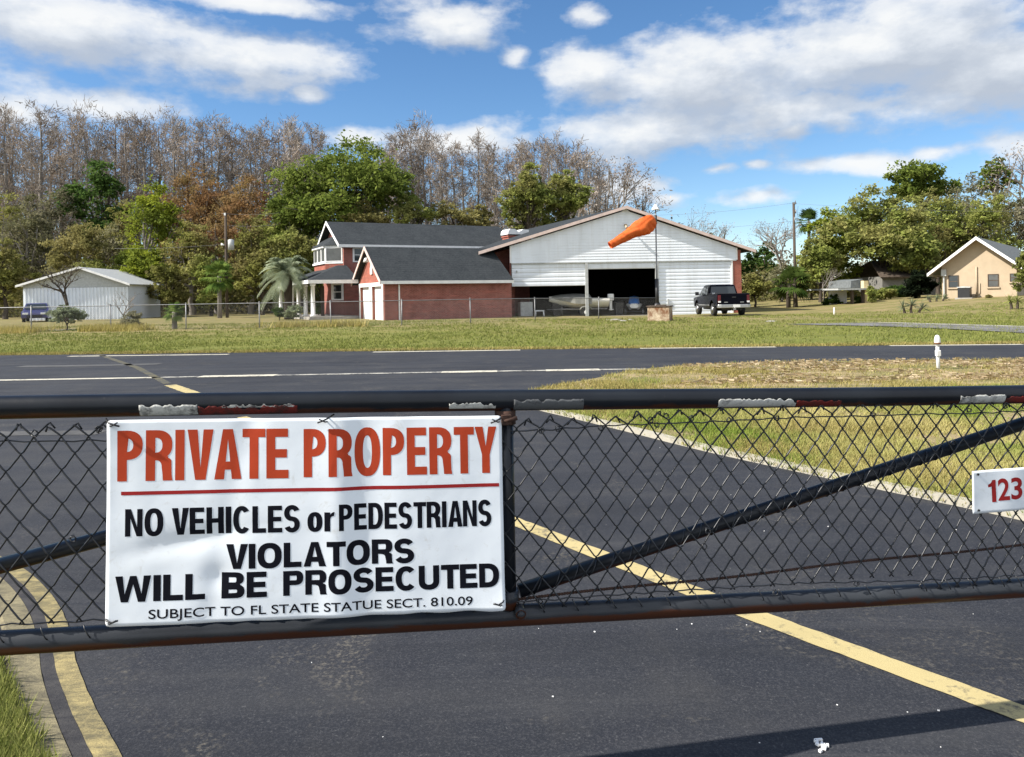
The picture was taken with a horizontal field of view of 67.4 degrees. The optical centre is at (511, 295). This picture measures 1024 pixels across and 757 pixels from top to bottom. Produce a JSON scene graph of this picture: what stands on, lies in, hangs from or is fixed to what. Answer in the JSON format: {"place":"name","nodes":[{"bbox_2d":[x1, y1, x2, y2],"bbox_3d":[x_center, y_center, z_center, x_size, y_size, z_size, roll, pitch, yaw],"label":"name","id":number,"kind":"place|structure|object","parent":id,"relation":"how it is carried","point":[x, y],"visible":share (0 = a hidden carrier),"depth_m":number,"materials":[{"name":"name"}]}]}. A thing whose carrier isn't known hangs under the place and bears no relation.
{"place":"outdoors","nodes":[
{"label":"outdoors","id":0,"kind":"place"},
{"bbox_2d":[0,655,62,756],"bbox_3d":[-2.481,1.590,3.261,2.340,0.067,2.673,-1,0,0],"label":"grass","id":1,"kind":"structure","parent":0,"point":[10,718],"depth_m":2.83,"materials":[{"name":"green plant"}]},
{"bbox_2d":[0,317,368,333],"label":"dry grass","id":2,"kind":"structure","parent":0,"point":[109,327],"depth_m":37.22,"materials":[{"name":"beige"}]},
{"bbox_2d":[0,344,1023,756],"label":"runway","id":3,"kind":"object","parent":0,"point":[720,686],"visible":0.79,"depth_m":3.54,"materials":[{"name":"grey asphalt"}]},
{"bbox_2d":[0,577,71,756],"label":"kerb","id":4,"kind":"structure","parent":3,"relation":"on","point":[30,675],"depth_m":3.25,"materials":[{"name":"concrete"}]},
{"bbox_2d":[0,573,92,756],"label":"gutter strip","id":5,"kind":"object","parent":3,"relation":"on","point":[73,737],"visible":0.73,"depth_m":3.14,"materials":[{"name":"grey concrete"}]},
{"bbox_2d":[0,556,121,756],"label":"kerb band","id":6,"kind":"object","parent":3,"relation":"on","point":[99,741],"visible":0.72,"depth_m":3.17,"materials":[{"name":"yellow paint"}]},
{"bbox_2d":[0,385,1023,655],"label":"swing gate","id":7,"kind":"structure","parent":3,"relation":"on","point":[524,609],"depth_m":2.52,"materials":[{"name":"black metal"}]},
{"bbox_2d":[104,414,506,626],"bbox_3d":[-0.594,0.663,2.308,1.185,0.631,0.112,-1,0,-11],"label":"warning sign","id":8,"kind":"object","parent":7,"relation":"attached to","point":[232,520],"visible":1,"depth_m":2.29,"materials":[{"name":"white plastic"}]},
{"bbox_2d":[972,467,1023,513],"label":"number plate","id":9,"kind":"object","parent":7,"relation":"attached to","point":[997,490],"visible":1,"depth_m":2.77,"materials":[{"name":"white plastic"}]},
{"bbox_2d":[0,339,1023,354],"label":"dry grass","id":10,"kind":"structure","parent":3,"relation":"on","point":[561,347],"depth_m":22.98,"materials":[{"name":"beige"}]},
{"bbox_2d":[237,416,1023,722],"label":"line","id":11,"kind":"object","parent":3,"relation":"on","point":[986,700],"visible":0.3,"depth_m":3.41,"materials":[{"name":"yellow paint"}]},
{"bbox_2d":[540,410,1023,520],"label":"kerb","id":12,"kind":"structure","parent":3,"relation":"on","point":[889,487],"depth_m":6.87,"materials":[{"name":"concrete"}]},
{"bbox_2d":[0,293,1023,354],"bbox_3d":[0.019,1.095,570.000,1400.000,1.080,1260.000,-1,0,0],"label":"ground","id":13,"kind":"structure","parent":0,"point":[774,307],"depth_m":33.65,"materials":[{"name":"green plant"}]},
{"bbox_2d":[0,97,30,296],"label":"cypress tree","id":14,"kind":"object","parent":13,"relation":"on","point":[5,178],"visible":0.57,"depth_m":106.25,"materials":[{"name":"grey plant"}]},
{"bbox_2d":[0,101,36,313],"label":"cypress tree","id":15,"kind":"object","parent":13,"relation":"on","point":[15,141],"visible":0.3,"depth_m":112.65,"materials":[{"name":"grey plant"}]},
{"bbox_2d":[0,237,41,318],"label":"scrub tree","id":16,"kind":"object","parent":13,"relation":"on","point":[9,280],"visible":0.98,"depth_m":71.80,"materials":[{"name":"green plant"}]},
{"bbox_2d":[0,191,62,280],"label":"scrub tree","id":17,"kind":"object","parent":13,"relation":"on","point":[28,244],"visible":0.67,"depth_m":79.61,"materials":[{"name":"green plant"}]},
{"bbox_2d":[7,99,71,275],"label":"cypress tree","id":18,"kind":"object","parent":13,"relation":"on","point":[40,151],"visible":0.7,"depth_m":101.58,"materials":[{"name":"grey plant"}]},
{"bbox_2d":[11,188,81,276],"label":"scrub tree","id":19,"kind":"object","parent":13,"relation":"on","point":[52,212],"visible":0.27,"depth_m":87.48,"materials":[{"name":"green plant"}]},
{"bbox_2d":[34,261,87,321],"bbox_3d":[-34.350,-0.314,58.427,2.902,5.105,3.558,-1,0,43],"label":"bare tree","id":20,"kind":"object","parent":13,"relation":"on","point":[64,294],"visible":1,"depth_m":58.16,"materials":[{"name":"grey plant"}]},
{"bbox_2d":[32,126,93,238],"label":"cypress tree","id":21,"kind":"object","parent":13,"relation":"on","point":[60,180],"visible":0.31,"depth_m":106.53,"materials":[{"name":"grey plant"}]},
{"bbox_2d":[52,108,91,241],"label":"cypress tree","id":22,"kind":"object","parent":13,"relation":"on","point":[74,150],"visible":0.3,"depth_m":108.87,"materials":[{"name":"grey plant"}]},
{"bbox_2d":[38,222,114,273],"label":"tree","id":23,"kind":"object","parent":13,"relation":"on","point":[76,249],"visible":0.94,"depth_m":75.27,"materials":[{"name":"green plant"}]},
{"bbox_2d":[58,95,111,256],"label":"cypress tree","id":24,"kind":"object","parent":13,"relation":"on","point":[85,137],"visible":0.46,"depth_m":102.06,"materials":[{"name":"grey plant"}]},
{"bbox_2d":[45,158,132,266],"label":"oak tree","id":25,"kind":"object","parent":13,"relation":"on","point":[105,186],"visible":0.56,"depth_m":89.19,"materials":[{"name":"green plant"}]},
{"bbox_2d":[15,267,164,320],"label":"metal shed","id":26,"kind":"structure","parent":13,"relation":"on","point":[96,288],"depth_m":64.04,"materials":[{"name":"white paint"}]},
{"bbox_2d":[92,108,138,246],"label":"cypress tree","id":27,"kind":"object","parent":13,"relation":"on","point":[111,134],"visible":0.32,"depth_m":111.76,"materials":[{"name":"grey plant"}]},
{"bbox_2d":[91,199,142,267],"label":"scrub tree","id":28,"kind":"object","parent":13,"relation":"on","point":[122,228],"visible":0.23,"depth_m":85.94,"materials":[{"name":"green plant"}]},
{"bbox_2d":[108,113,143,244],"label":"cypress tree","id":29,"kind":"object","parent":13,"relation":"on","point":[122,163],"visible":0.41,"depth_m":108.81,"materials":[{"name":"grey plant"}]},
{"bbox_2d":[117,112,167,246],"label":"cypress tree","id":30,"kind":"object","parent":13,"relation":"on","point":[141,161],"visible":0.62,"depth_m":107.36,"materials":[{"name":"grey plant"}]},
{"bbox_2d":[118,245,171,286],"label":"scrub tree","id":31,"kind":"object","parent":13,"relation":"on","point":[139,265],"visible":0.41,"depth_m":71.03,"materials":[{"name":"green plant"}]},
{"bbox_2d":[105,174,188,273],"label":"young tree","id":32,"kind":"object","parent":13,"relation":"on","point":[158,220],"visible":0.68,"depth_m":77.25,"materials":[{"name":"green plant"}]},
{"bbox_2d":[131,103,179,309],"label":"cypress tree","id":33,"kind":"object","parent":13,"relation":"on","point":[159,178],"visible":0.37,"depth_m":112.81,"materials":[{"name":"grey plant"}]},
{"bbox_2d":[145,263,192,313],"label":"scrub tree","id":34,"kind":"object","parent":13,"relation":"on","point":[169,294],"visible":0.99,"depth_m":67.59,"materials":[{"name":"green plant"}]},
{"bbox_2d":[149,109,190,260],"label":"cypress tree","id":35,"kind":"object","parent":13,"relation":"on","point":[174,152],"visible":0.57,"depth_m":104.22,"materials":[{"name":"grey plant"}]},
{"bbox_2d":[164,114,206,230],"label":"cypress tree","id":36,"kind":"object","parent":13,"relation":"on","point":[184,143],"visible":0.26,"depth_m":110.03,"materials":[{"name":"grey plant"}]},
{"bbox_2d":[138,161,240,312],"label":"maple tree","id":37,"kind":"object","parent":13,"relation":"on","point":[202,202],"visible":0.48,"depth_m":87.84,"materials":[{"name":"brown plant"}]},
{"bbox_2d":[155,219,231,314],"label":"scrub tree","id":38,"kind":"object","parent":13,"relation":"on","point":[186,244],"visible":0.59,"depth_m":75.53,"materials":[{"name":"green plant"}]},
{"bbox_2d":[186,111,225,239],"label":"cypress tree","id":39,"kind":"object","parent":13,"relation":"on","point":[199,125],"visible":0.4,"depth_m":109.43,"materials":[{"name":"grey plant"}]},
{"bbox_2d":[181,253,237,315],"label":"scrub tree","id":40,"kind":"object","parent":13,"relation":"on","point":[210,297],"visible":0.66,"depth_m":69.53,"materials":[{"name":"green plant"}]},
{"bbox_2d":[175,205,245,313],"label":"scrub tree","id":41,"kind":"object","parent":13,"relation":"on","point":[218,230],"visible":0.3,"depth_m":81.80,"materials":[{"name":"green plant"}]},
{"bbox_2d":[199,260,236,317],"bbox_3d":[-23.359,-0.425,60.912,3.190,5.080,3.292,-1,0,0],"label":"fan palm","id":42,"kind":"object","parent":13,"relation":"on","point":[218,284],"visible":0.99,"depth_m":60.67,"materials":[{"name":"green plant"}]},
{"bbox_2d":[199,115,246,257],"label":"cypress tree","id":43,"kind":"object","parent":13,"relation":"on","point":[218,170],"visible":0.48,"depth_m":106.20,"materials":[{"name":"grey plant"}]},
{"bbox_2d":[210,116,252,310],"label":"cypress tree","id":44,"kind":"object","parent":13,"relation":"on","point":[240,142],"visible":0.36,"depth_m":106.87,"materials":[{"name":"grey plant"}]},
{"bbox_2d":[209,172,280,311],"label":"maple tree","id":45,"kind":"object","parent":13,"relation":"on","point":[240,206],"visible":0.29,"depth_m":85.33,"materials":[{"name":"brown plant"}]},
{"bbox_2d":[215,214,279,313],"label":"scrub tree","id":46,"kind":"object","parent":13,"relation":"on","point":[251,245],"visible":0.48,"depth_m":75.43,"materials":[{"name":"green plant"}]},
{"bbox_2d":[228,124,274,228],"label":"cypress tree","id":47,"kind":"object","parent":13,"relation":"on","point":[251,142],"visible":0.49,"depth_m":103.01,"materials":[{"name":"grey plant"}]},
{"bbox_2d":[229,250,283,314],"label":"scrub tree","id":48,"kind":"object","parent":13,"relation":"on","point":[252,267],"visible":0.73,"depth_m":69.50,"materials":[{"name":"green plant"}]},
{"bbox_2d":[259,225,314,300],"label":"scrub tree","id":49,"kind":"object","parent":13,"relation":"on","point":[301,248],"visible":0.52,"depth_m":71.49,"materials":[{"name":"green plant"}]},
{"bbox_2d":[257,255,319,319],"bbox_3d":[-15.405,-0.407,52.997,4.164,4.769,4.311,-1,0,0],"label":"feather palm","id":50,"kind":"object","parent":13,"relation":"on","point":[286,280],"visible":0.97,"depth_m":52.44,"materials":[{"name":"green plant"}]},
{"bbox_2d":[271,113,315,222],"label":"cypress tree","id":51,"kind":"object","parent":13,"relation":"on","point":[295,141],"visible":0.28,"depth_m":104.68,"materials":[{"name":"grey plant"}]},
{"bbox_2d":[262,182,327,312],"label":"oak tree","id":52,"kind":"object","parent":13,"relation":"on","point":[292,220],"visible":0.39,"depth_m":78.33,"materials":[{"name":"green plant"}]},
{"bbox_2d":[0,297,654,331],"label":"chain link fence","id":53,"kind":"object","parent":13,"relation":"on","point":[259,307],"visible":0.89,"depth_m":37.40,"materials":[{"name":"metal"}]},
{"bbox_2d":[257,129,424,238],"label":"oak tree","id":54,"kind":"object","parent":13,"relation":"on","point":[370,180],"visible":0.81,"depth_m":78.58,"materials":[{"name":"green plant"}]},
{"bbox_2d":[339,198,391,222],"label":"wax myrtle","id":55,"kind":"object","parent":13,"relation":"on","point":[374,217],"visible":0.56,"depth_m":77.47,"materials":[{"name":"green plant"}]},
{"bbox_2d":[279,221,529,319],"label":"brick house","id":56,"kind":"structure","parent":13,"relation":"on","point":[380,263],"depth_m":50.97,"materials":[{"name":"red brick"}]},
{"bbox_2d":[387,117,435,223],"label":"cypress tree","id":57,"kind":"object","parent":13,"relation":"on","point":[413,124],"visible":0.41,"depth_m":111.53,"materials":[{"name":"grey plant"}]},
{"bbox_2d":[386,194,440,223],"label":"wax myrtle","id":58,"kind":"object","parent":13,"relation":"on","point":[408,213],"visible":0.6,"depth_m":78.25,"materials":[{"name":"green plant"}]},
{"bbox_2d":[409,107,443,224],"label":"cypress tree","id":59,"kind":"object","parent":13,"relation":"on","point":[423,194],"visible":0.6,"depth_m":111.40,"materials":[{"name":"grey plant"}]},
{"bbox_2d":[422,129,465,223],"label":"cypress tree","id":60,"kind":"object","parent":13,"relation":"on","point":[440,185],"visible":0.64,"depth_m":107.87,"materials":[{"name":"grey plant"}]},
{"bbox_2d":[424,199,481,225],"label":"wax myrtle","id":61,"kind":"object","parent":13,"relation":"on","point":[459,216],"visible":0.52,"depth_m":79.28,"materials":[{"name":"green plant"}]},
{"bbox_2d":[431,140,481,224],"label":"cypress tree","id":62,"kind":"object","parent":13,"relation":"on","point":[463,185],"visible":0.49,"depth_m":109.91,"materials":[{"name":"grey plant"}]},
{"bbox_2d":[0,252,941,317],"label":"undergrowth","id":63,"kind":"object","parent":13,"relation":"on","point":[236,296],"visible":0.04,"depth_m":83.28,"materials":[{"name":"green plant"}]},
{"bbox_2d":[461,127,495,217],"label":"cypress tree","id":64,"kind":"object","parent":13,"relation":"on","point":[477,138],"visible":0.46,"depth_m":108.69,"materials":[{"name":"grey plant"}]},
{"bbox_2d":[465,140,510,229],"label":"cypress tree","id":65,"kind":"object","parent":13,"relation":"on","point":[493,206],"visible":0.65,"depth_m":106.11,"materials":[{"name":"grey plant"}]},
{"bbox_2d":[492,161,555,240],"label":"oak tree","id":66,"kind":"object","parent":13,"relation":"on","point":[531,193],"visible":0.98,"depth_m":83.29,"materials":[{"name":"green plant"}]},
{"bbox_2d":[541,169,594,223],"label":"oak tree","id":67,"kind":"object","parent":13,"relation":"on","point":[565,190],"visible":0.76,"depth_m":85.12,"materials":[{"name":"green plant"}]},
{"bbox_2d":[547,306,606,315],"bbox_3d":[4.521,1.045,53.954,4.195,0.728,1.990,-1,0,-4],"label":"boat trailer","id":68,"kind":"object","parent":13,"relation":"on","point":[583,309],"visible":0.74,"depth_m":53.37,"materials":[{"name":"metal"}]},
{"bbox_2d":[549,294,613,309],"bbox_3d":[4.881,0.442,53.968,4.573,1.230,2.000,-1,0,-4],"label":"motor boat","id":69,"kind":"object","parent":68,"relation":"on","point":[605,301],"visible":0.84,"depth_m":53.43,"materials":[{"name":"plastic"}]},
{"bbox_2d":[562,134,608,217],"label":"cypress tree","id":70,"kind":"object","parent":13,"relation":"on","point":[581,211],"visible":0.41,"depth_m":101.61,"materials":[{"name":"grey plant"}]},
{"bbox_2d":[576,149,646,214],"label":"bare tree","id":71,"kind":"object","parent":13,"relation":"on","point":[595,208],"visible":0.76,"depth_m":96.26,"materials":[{"name":"grey plant"}]},
{"bbox_2d":[477,206,755,315],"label":"hangar","id":72,"kind":"structure","parent":13,"relation":"on","point":[578,255],"depth_m":53.17,"materials":[{"name":"white metal"}]},
{"bbox_2d":[512,263,584,286],"bbox_3d":[2.510,-1.448,52.839,5.053,1.538,0.080,-1,0,-3],"label":"door","id":73,"kind":"structure","parent":72,"relation":"in","point":[564,274],"depth_m":52.81,"materials":[{"name":"white metal"}]},
{"bbox_2d":[658,261,731,314],"bbox_3d":[12.701,-0.545,53.372,5.120,3.700,0.080,-1,0,-3],"label":"door","id":74,"kind":"structure","parent":72,"relation":"in","point":[679,282],"depth_m":53.32,"materials":[{"name":"white metal"}]},
{"bbox_2d":[602,156,672,215],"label":"bare tree","id":75,"kind":"object","parent":13,"relation":"on","point":[627,185],"visible":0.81,"depth_m":90.34,"materials":[{"name":"grey plant"}]},
{"bbox_2d":[651,204,660,304],"bbox_3d":[8.848,-1.995,46.998,0.518,7.248,0.510,-1,0,34],"label":"windsock pole","id":76,"kind":"object","parent":13,"relation":"on","point":[655,208],"visible":0.71,"depth_m":46.95,"materials":[{"name":"metal"}]},
{"bbox_2d":[608,215,656,247],"bbox_3d":[7.319,-3.922,46.719,3.119,2.065,1.057,-1,0,-13],"label":"windsock","id":77,"kind":"object","parent":76,"relation":"attached to","point":[645,225],"visible":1,"depth_m":46.43,"materials":[{"name":"orange fabric"}]},
{"bbox_2d":[694,284,750,315],"bbox_3d":[13.095,0.236,48.309,2.540,1.910,5.940,-1,0,-2],"label":"pickup truck","id":78,"kind":"object","parent":13,"relation":"on","point":[722,298],"visible":1,"depth_m":46.62,"materials":[{"name":"blue paint"}]},
{"bbox_2d":[741,272,777,306],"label":"scrub tree","id":79,"kind":"object","parent":13,"relation":"on","point":[753,285],"visible":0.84,"depth_m":65.49,"materials":[{"name":"green plant"}]},
{"bbox_2d":[746,216,801,299],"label":"bare tree","id":80,"kind":"object","parent":13,"relation":"on","point":[782,241],"visible":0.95,"depth_m":80.22,"materials":[{"name":"grey plant"}]},
{"bbox_2d":[768,264,813,307],"bbox_3d":[21.973,-0.690,59.991,3.804,3.903,3.643,-1,0,0],"label":"fan palm","id":81,"kind":"object","parent":13,"relation":"on","point":[792,272],"visible":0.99,"depth_m":59.86,"materials":[{"name":"green plant"}]},
{"bbox_2d":[796,237,845,301],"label":"scrub tree","id":82,"kind":"object","parent":13,"relation":"on","point":[822,254],"visible":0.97,"depth_m":65.42,"materials":[{"name":"green plant"}]},
{"bbox_2d":[796,206,863,280],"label":"oak tree","id":83,"kind":"object","parent":13,"relation":"on","point":[856,268],"visible":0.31,"depth_m":69.66,"materials":[{"name":"green plant"}]},
{"bbox_2d":[807,279,868,304],"bbox_3d":[25.521,-0.131,59.722,3.009,2.298,4.500,-1,0,-8],"label":"carport","id":84,"kind":"object","parent":13,"relation":"on","point":[852,285],"visible":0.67,"depth_m":58.65,"materials":[{"name":"grey paint"}]},
{"bbox_2d":[807,181,952,267],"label":"oak tree","id":85,"kind":"object","parent":13,"relation":"on","point":[867,231],"visible":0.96,"depth_m":66.76,"materials":[{"name":"green plant"}]},
{"bbox_2d":[844,261,935,295],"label":"outbuilding","id":86,"kind":"structure","parent":13,"relation":"on","point":[873,274],"depth_m":66.58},
{"bbox_2d":[883,224,942,274],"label":"oak tree","id":87,"kind":"object","parent":13,"relation":"on","point":[925,254],"visible":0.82,"depth_m":65.21,"materials":[{"name":"green plant"}]},
{"bbox_2d":[808,323,1023,332],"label":"lane","id":88,"kind":"structure","parent":13,"relation":"on","point":[986,328],"depth_m":28.91,"materials":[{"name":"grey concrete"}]},
{"bbox_2d":[899,269,939,297],"bbox_3d":[30.818,-0.776,58.075,2.807,2.568,2.665,-1,0,31],"label":"shrub","id":89,"kind":"object","parent":13,"relation":"on","point":[918,284],"visible":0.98,"depth_m":57.63,"materials":[{"name":"green plant"}]},
{"bbox_2d":[882,159,964,206],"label":"oak tree","id":90,"kind":"object","parent":13,"relation":"on","point":[923,176],"visible":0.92,"depth_m":94.22,"materials":[{"name":"green plant"}]},
{"bbox_2d":[914,223,961,293],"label":"scrub tree","id":91,"kind":"object","parent":13,"relation":"on","point":[941,237],"visible":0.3,"depth_m":75.35,"materials":[{"name":"green plant"}]},
{"bbox_2d":[899,186,980,281],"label":"oak tree","id":92,"kind":"object","parent":13,"relation":"on","point":[951,210],"visible":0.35,"depth_m":76.85,"materials":[{"name":"green plant"}]},
{"bbox_2d":[919,171,993,250],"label":"oak tree","id":93,"kind":"object","parent":13,"relation":"on","point":[968,190],"visible":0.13,"depth_m":83.22,"materials":[{"name":"green plant"}]},
{"bbox_2d":[927,237,1023,298],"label":"bungalow","id":94,"kind":"object","parent":13,"relation":"on","point":[981,267],"visible":0.84,"depth_m":52.05,"materials":[{"name":"beige paint"}]},
{"bbox_2d":[940,193,1023,248],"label":"oak tree","id":95,"kind":"object","parent":13,"relation":"on","point":[984,216],"visible":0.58,"depth_m":75.35,"materials":[{"name":"green plant"}]},
{"bbox_2d":[969,140,1023,208],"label":"bare tree","id":96,"kind":"object","parent":13,"relation":"on","point":[1019,169],"visible":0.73,"depth_m":93.35,"materials":[{"name":"grey plant"}]},
{"bbox_2d":[971,156,1022,235],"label":"oak tree","id":97,"kind":"object","parent":13,"relation":"on","point":[993,187],"visible":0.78,"depth_m":99.54,"materials":[{"name":"green plant"}]},
{"bbox_2d":[975,181,1023,249],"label":"oak tree","id":98,"kind":"object","parent":13,"relation":"on","point":[1017,214],"visible":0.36,"depth_m":78.89,"materials":[{"name":"green plant"}]},
{"bbox_2d":[0,0,1023,279],"label":"sky","id":99,"kind":"structure","parent":0,"point":[735,105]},
{"bbox_2d":[534,356,1023,515],"bbox_3d":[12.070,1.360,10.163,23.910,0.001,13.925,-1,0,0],"label":"verge","id":100,"kind":"structure","parent":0,"point":[952,435],"depth_m":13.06,"materials":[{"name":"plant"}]},
{"bbox_2d":[681,357,1023,383],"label":"straw","id":101,"kind":"object","parent":100,"relation":"on","point":[1017,368],"visible":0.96,"depth_m":14.68,"materials":[{"name":"beige"}]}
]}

